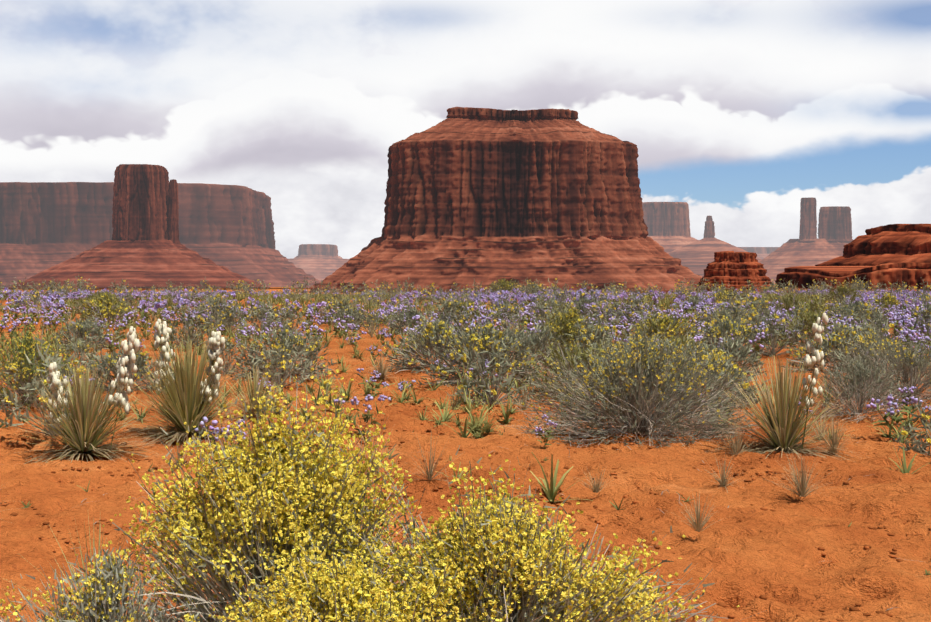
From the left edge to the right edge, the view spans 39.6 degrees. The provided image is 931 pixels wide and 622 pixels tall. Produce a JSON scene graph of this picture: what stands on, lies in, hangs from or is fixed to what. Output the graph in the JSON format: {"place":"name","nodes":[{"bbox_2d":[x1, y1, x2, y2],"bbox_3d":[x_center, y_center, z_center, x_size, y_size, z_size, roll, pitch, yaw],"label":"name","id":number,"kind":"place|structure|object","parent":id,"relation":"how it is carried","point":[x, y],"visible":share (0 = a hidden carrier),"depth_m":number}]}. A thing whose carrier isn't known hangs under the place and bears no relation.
{"place":"outdoors","nodes":[
{"label":"outdoors","id":0,"kind":"place"},
{"bbox_2d":[288,244,348,280],"bbox_3d":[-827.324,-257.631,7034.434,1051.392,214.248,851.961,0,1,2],"label":"mesa","id":1,"kind":"structure","parent":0,"point":[321,262],"depth_m":6891.06},
{"bbox_2d":[0,288,928,520],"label":"plants","id":2,"kind":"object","parent":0,"point":[723,481],"depth_m":13.17},
{"bbox_2d":[0,283,930,621],"bbox_3d":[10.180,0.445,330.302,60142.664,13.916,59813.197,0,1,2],"label":"ground","id":3,"kind":"structure","parent":0,"point":[780,561],"depth_m":9.92},
{"bbox_2d":[0,313,105,410],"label":"shrub","id":4,"kind":"object","parent":3,"relation":"on","point":[28,375],"visible":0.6,"depth_m":16.28},
{"bbox_2d":[2,516,153,621],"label":"tuft","id":5,"kind":"object","parent":3,"relation":"on","point":[83,561],"visible":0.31,"depth_m":5.91},
{"bbox_2d":[8,326,153,463],"bbox_3d":[-3.547,0.815,12.079,1.492,1.343,1.574,-1,1,-22],"label":"yucca","id":6,"kind":"object","parent":3,"relation":"on","point":[87,432],"visible":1,"depth_m":12.03},
{"bbox_2d":[52,314,126,349],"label":"shrub","id":7,"kind":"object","parent":3,"relation":"on","point":[81,327],"depth_m":28.79},
{"bbox_2d":[65,290,123,314],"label":"shrub","id":8,"kind":"object","parent":3,"relation":"on","point":[81,302],"visible":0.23,"depth_m":43.63},
{"bbox_2d":[77,289,143,326],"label":"shrub","id":9,"kind":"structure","parent":3,"relation":"on","point":[105,304],"depth_m":36.24},
{"bbox_2d":[82,344,160,392],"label":"shrub","id":10,"kind":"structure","parent":3,"relation":"on","point":[139,361],"depth_m":18.25},
{"bbox_2d":[8,164,269,288],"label":"butte","id":11,"kind":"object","parent":3,"relation":"on","point":[139,250],"depth_m":2699.00},
{"bbox_2d":[168,179,181,246],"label":"pinnacle","id":12,"kind":"object","parent":11,"relation":"on","point":[173,219],"visible":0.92,"depth_m":2758.19},
{"bbox_2d":[0,182,321,287],"bbox_3d":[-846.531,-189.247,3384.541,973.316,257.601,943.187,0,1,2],"label":"mesa","id":13,"kind":"structure","parent":3,"relation":"on","point":[44,226],"depth_m":3111.98},
{"bbox_2d":[179,324,203,345],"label":"dry bush","id":14,"kind":"object","parent":3,"relation":"on","point":[191,333],"visible":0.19,"depth_m":29.81},
{"bbox_2d":[115,319,270,451],"bbox_3d":[-2.879,0.785,13.392,1.834,1.421,1.841,0,1,2],"label":"yucca","id":15,"kind":"object","parent":3,"relation":"on","point":[186,395],"visible":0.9,"depth_m":13.31},
{"bbox_2d":[217,365,298,422],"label":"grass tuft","id":16,"kind":"object","parent":3,"relation":"on","point":[253,386],"visible":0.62,"depth_m":14.96},
{"bbox_2d":[223,322,340,381],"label":"shrub","id":17,"kind":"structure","parent":3,"relation":"on","point":[298,346],"depth_m":20.65},
{"bbox_2d":[318,306,327,319],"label":"dry bush","id":18,"kind":"object","parent":3,"relation":"on","point":[321,314],"visible":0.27,"depth_m":39.02},
{"bbox_2d":[327,307,365,327],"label":"shrub","id":19,"kind":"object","parent":3,"relation":"on","point":[341,314],"depth_m":35.28},
{"bbox_2d":[358,352,400,381],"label":"dry grass tuft","id":20,"kind":"object","parent":3,"relation":"on","point":[383,370],"visible":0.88,"depth_m":20.37},
{"bbox_2d":[0,355,763,621],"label":"yellow bush","id":21,"kind":"object","parent":3,"relation":"on","point":[297,555],"visible":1,"depth_m":4.76},
{"bbox_2d":[380,302,428,334],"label":"shrub","id":22,"kind":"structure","parent":3,"relation":"on","point":[409,315],"depth_m":33.35},
{"bbox_2d":[377,313,490,373],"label":"shrub","id":23,"kind":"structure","parent":3,"relation":"on","point":[433,333],"depth_m":21.93},
{"bbox_2d":[442,299,476,318],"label":"shrub","id":24,"kind":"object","parent":3,"relation":"on","point":[465,303],"depth_m":42.02},
{"bbox_2d":[0,275,930,455],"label":"field shrubs","id":25,"kind":"object","parent":3,"relation":"on","point":[599,333],"visible":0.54,"depth_m":31.93},
{"bbox_2d":[0,287,930,475],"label":"purple flowers","id":26,"kind":"object","parent":3,"relation":"on","point":[900,317],"visible":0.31,"depth_m":35.20},
{"bbox_2d":[0,291,930,574],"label":"green clumps","id":27,"kind":"object","parent":3,"relation":"on","point":[550,487],"visible":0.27,"depth_m":22.98},
{"bbox_2d":[0,363,930,621],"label":"sand debris","id":28,"kind":"object","parent":3,"relation":"on","point":[724,605],"visible":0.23,"depth_m":10.04},
{"bbox_2d":[415,318,542,389],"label":"shrub","id":29,"kind":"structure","parent":3,"relation":"on","point":[467,341],"depth_m":19.30},
{"bbox_2d":[488,278,518,293],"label":"shrub","id":30,"kind":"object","parent":3,"relation":"on","point":[504,283],"depth_m":65.19},
{"bbox_2d":[310,107,701,292],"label":"butte","id":31,"kind":"object","parent":3,"relation":"on","point":[486,197],"visible":0.96,"depth_m":1955.96},
{"bbox_2d":[480,321,568,368],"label":"shrub","id":32,"kind":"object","parent":3,"relation":"on","point":[537,342],"depth_m":22.02},
{"bbox_2d":[518,490,569,530],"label":"dry tuft","id":33,"kind":"object","parent":3,"relation":"on","point":[534,508],"visible":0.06,"depth_m":8.03},
{"bbox_2d":[530,295,573,319],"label":"shrub","id":34,"kind":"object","parent":3,"relation":"on","point":[553,303],"depth_m":39.66},
{"bbox_2d":[534,303,595,329],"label":"shrub","id":35,"kind":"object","parent":3,"relation":"on","point":[586,319],"depth_m":29.48},
{"bbox_2d":[522,331,629,403],"bbox_3d":[1.656,0.923,17.574,1.822,1.359,1.718,0,1,2],"label":"shrub","id":36,"kind":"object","parent":3,"relation":"on","point":[584,355],"depth_m":17.52},
{"bbox_2d":[531,300,623,362],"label":"shrub","id":37,"kind":"object","parent":3,"relation":"on","point":[566,326],"visible":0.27,"depth_m":24.05},
{"bbox_2d":[576,296,603,309],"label":"shrub","id":38,"kind":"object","parent":3,"relation":"on","point":[589,301],"depth_m":43.73},
{"bbox_2d":[577,467,614,492],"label":"dry tuft","id":39,"kind":"object","parent":3,"relation":"on","point":[596,488],"visible":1,"depth_m":9.78},
{"bbox_2d":[566,342,631,386],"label":"shrub","id":40,"kind":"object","parent":3,"relation":"on","point":[604,355],"depth_m":19.09},
{"bbox_2d":[500,314,767,449],"bbox_3d":[1.791,1.052,13.510,3.103,2.036,2.579,0,1,2],"label":"sage bush","id":41,"kind":"object","parent":3,"relation":"on","point":[641,376],"visible":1,"depth_m":13.29},
{"bbox_2d":[615,310,701,345],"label":"shrub","id":42,"kind":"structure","parent":3,"relation":"on","point":[662,324],"depth_m":26.26},
{"bbox_2d":[627,308,702,341],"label":"shrub","id":43,"kind":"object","parent":3,"relation":"on","point":[674,319],"depth_m":28.73},
{"bbox_2d":[654,333,698,360],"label":"shrub","id":44,"kind":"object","parent":3,"relation":"on","point":[684,341],"depth_m":23.68},
{"bbox_2d":[671,293,712,314],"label":"shrub","id":45,"kind":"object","parent":3,"relation":"on","point":[694,300],"depth_m":42.82},
{"bbox_2d":[678,491,721,531],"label":"dry tuft","id":46,"kind":"object","parent":3,"relation":"on","point":[698,525],"visible":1,"depth_m":8.25},
{"bbox_2d":[658,343,769,404],"bbox_3d":[3.241,0.984,17.166,1.923,1.132,1.604,0,1,2],"label":"shrub","id":47,"kind":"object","parent":3,"relation":"on","point":[731,373],"depth_m":17.05},
{"bbox_2d":[669,216,761,276],"bbox_3d":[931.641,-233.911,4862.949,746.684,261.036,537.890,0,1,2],"label":"spire","id":48,"kind":"structure","parent":3,"relation":"on","point":[696,257],"depth_m":4856.95},
{"bbox_2d":[684,340,756,382],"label":"shrub","id":49,"kind":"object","parent":3,"relation":"on","point":[705,347],"depth_m":20.24},
{"bbox_2d":[684,302,759,338],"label":"shrub","id":50,"kind":"object","parent":3,"relation":"on","point":[708,320],"visible":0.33,"depth_m":31.71},
{"bbox_2d":[709,288,741,306],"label":"shrub","id":51,"kind":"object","parent":3,"relation":"on","point":[720,293],"depth_m":49.17},
{"bbox_2d":[683,313,776,357],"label":"shrub","id":52,"kind":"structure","parent":3,"relation":"on","point":[728,327],"depth_m":26.81},
{"bbox_2d":[696,251,773,293],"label":"rock formation","id":53,"kind":"object","parent":3,"relation":"on","point":[737,270],"visible":0.65,"depth_m":400.98},
{"bbox_2d":[711,334,766,375],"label":"shrub","id":54,"kind":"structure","parent":3,"relation":"on","point":[735,346],"depth_m":21.57},
{"bbox_2d":[719,420,769,454],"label":"dry tuft","id":55,"kind":"object","parent":3,"relation":"on","point":[738,447],"visible":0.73,"depth_m":12.00},
{"bbox_2d":[701,313,868,461],"bbox_3d":[3.040,0.767,12.324,1.723,1.506,1.703,0,1,2],"label":"yucca","id":56,"kind":"object","parent":3,"relation":"on","point":[779,424],"visible":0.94,"depth_m":12.26},
{"bbox_2d":[766,290,810,313],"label":"shrub","id":57,"kind":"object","parent":3,"relation":"on","point":[786,302],"depth_m":39.42},
{"bbox_2d":[768,447,839,496],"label":"dry tuft","id":58,"kind":"object","parent":3,"relation":"on","point":[801,488],"visible":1,"depth_m":9.69},
{"bbox_2d":[759,238,851,282],"bbox_3d":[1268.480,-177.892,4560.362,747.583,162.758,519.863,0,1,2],"label":"talus slope","id":59,"kind":"structure","parent":3,"relation":"on","point":[792,253],"depth_m":4537.59},
{"bbox_2d":[799,197,816,240],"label":"pillar","id":60,"kind":"structure","parent":59,"relation":"on","point":[808,224],"depth_m":4583.36},
{"bbox_2d":[817,206,852,240],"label":"butte","id":61,"kind":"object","parent":59,"relation":"on","point":[835,223],"depth_m":4578.80},
{"bbox_2d":[764,307,849,345],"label":"shrub","id":62,"kind":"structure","parent":3,"relation":"on","point":[809,319],"depth_m":29.43},
{"bbox_2d":[788,293,836,321],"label":"shrub","id":63,"kind":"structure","parent":3,"relation":"on","point":[815,305],"depth_m":36.90},
{"bbox_2d":[805,408,856,453],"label":"dry tuft","id":64,"kind":"object","parent":3,"relation":"on","point":[834,440],"visible":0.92,"depth_m":12.14},
{"bbox_2d":[781,319,898,373],"bbox_3d":[6.551,0.833,22.622,2.143,1.426,1.976,0,1,2],"label":"shrub","id":65,"kind":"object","parent":3,"relation":"on","point":[836,340],"depth_m":22.48},
{"bbox_2d":[818,282,862,302],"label":"shrub","id":66,"kind":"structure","parent":3,"relation":"on","point":[842,291],"depth_m":50.18},
{"bbox_2d":[775,262,930,292],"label":"ledge","id":67,"kind":"object","parent":3,"relation":"on","point":[911,274],"visible":0.35,"depth_m":399.42},
{"bbox_2d":[814,297,897,325],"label":"shrub","id":68,"kind":"object","parent":3,"relation":"on","point":[840,306],"visible":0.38,"depth_m":34.14},
{"bbox_2d":[807,352,925,422],"bbox_3d":[4.838,1.088,15.818,1.653,1.222,1.679,0,1,2],"label":"shrub","id":69,"kind":"object","parent":3,"relation":"on","point":[860,379],"visible":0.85,"depth_m":15.71},
{"bbox_2d":[826,324,908,363],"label":"shrub","id":70,"kind":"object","parent":3,"relation":"on","point":[874,329],"depth_m":24.87},
{"bbox_2d":[820,316,930,405],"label":"shrub","id":71,"kind":"object","parent":3,"relation":"on","point":[909,359],"visible":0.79,"depth_m":17.33},
{"bbox_2d":[866,290,900,309],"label":"yellow-flowered shrub","id":72,"kind":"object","parent":3,"relation":"on","point":[890,300],"depth_m":41.36},
{"bbox_2d":[0,0,930,258],"label":"sky","id":73,"kind":"structure","parent":0,"point":[739,112]},
{"bbox_2d":[642,202,697,253],"bbox_3d":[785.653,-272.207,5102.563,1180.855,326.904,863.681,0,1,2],"label":"butte","id":74,"kind":"object","parent":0,"point":[668,225],"visible":0.21,"depth_m":5157.74},
{"bbox_2d":[738,247,778,258],"bbox_3d":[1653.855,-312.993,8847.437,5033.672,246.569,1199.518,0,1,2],"label":"plateau","id":75,"kind":"structure","parent":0,"point":[762,252],"depth_m":8738.80},
{"bbox_2d":[815,224,930,265],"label":"rock outcrop","id":76,"kind":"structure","parent":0,"point":[888,243],"depth_m":436.53}
]}

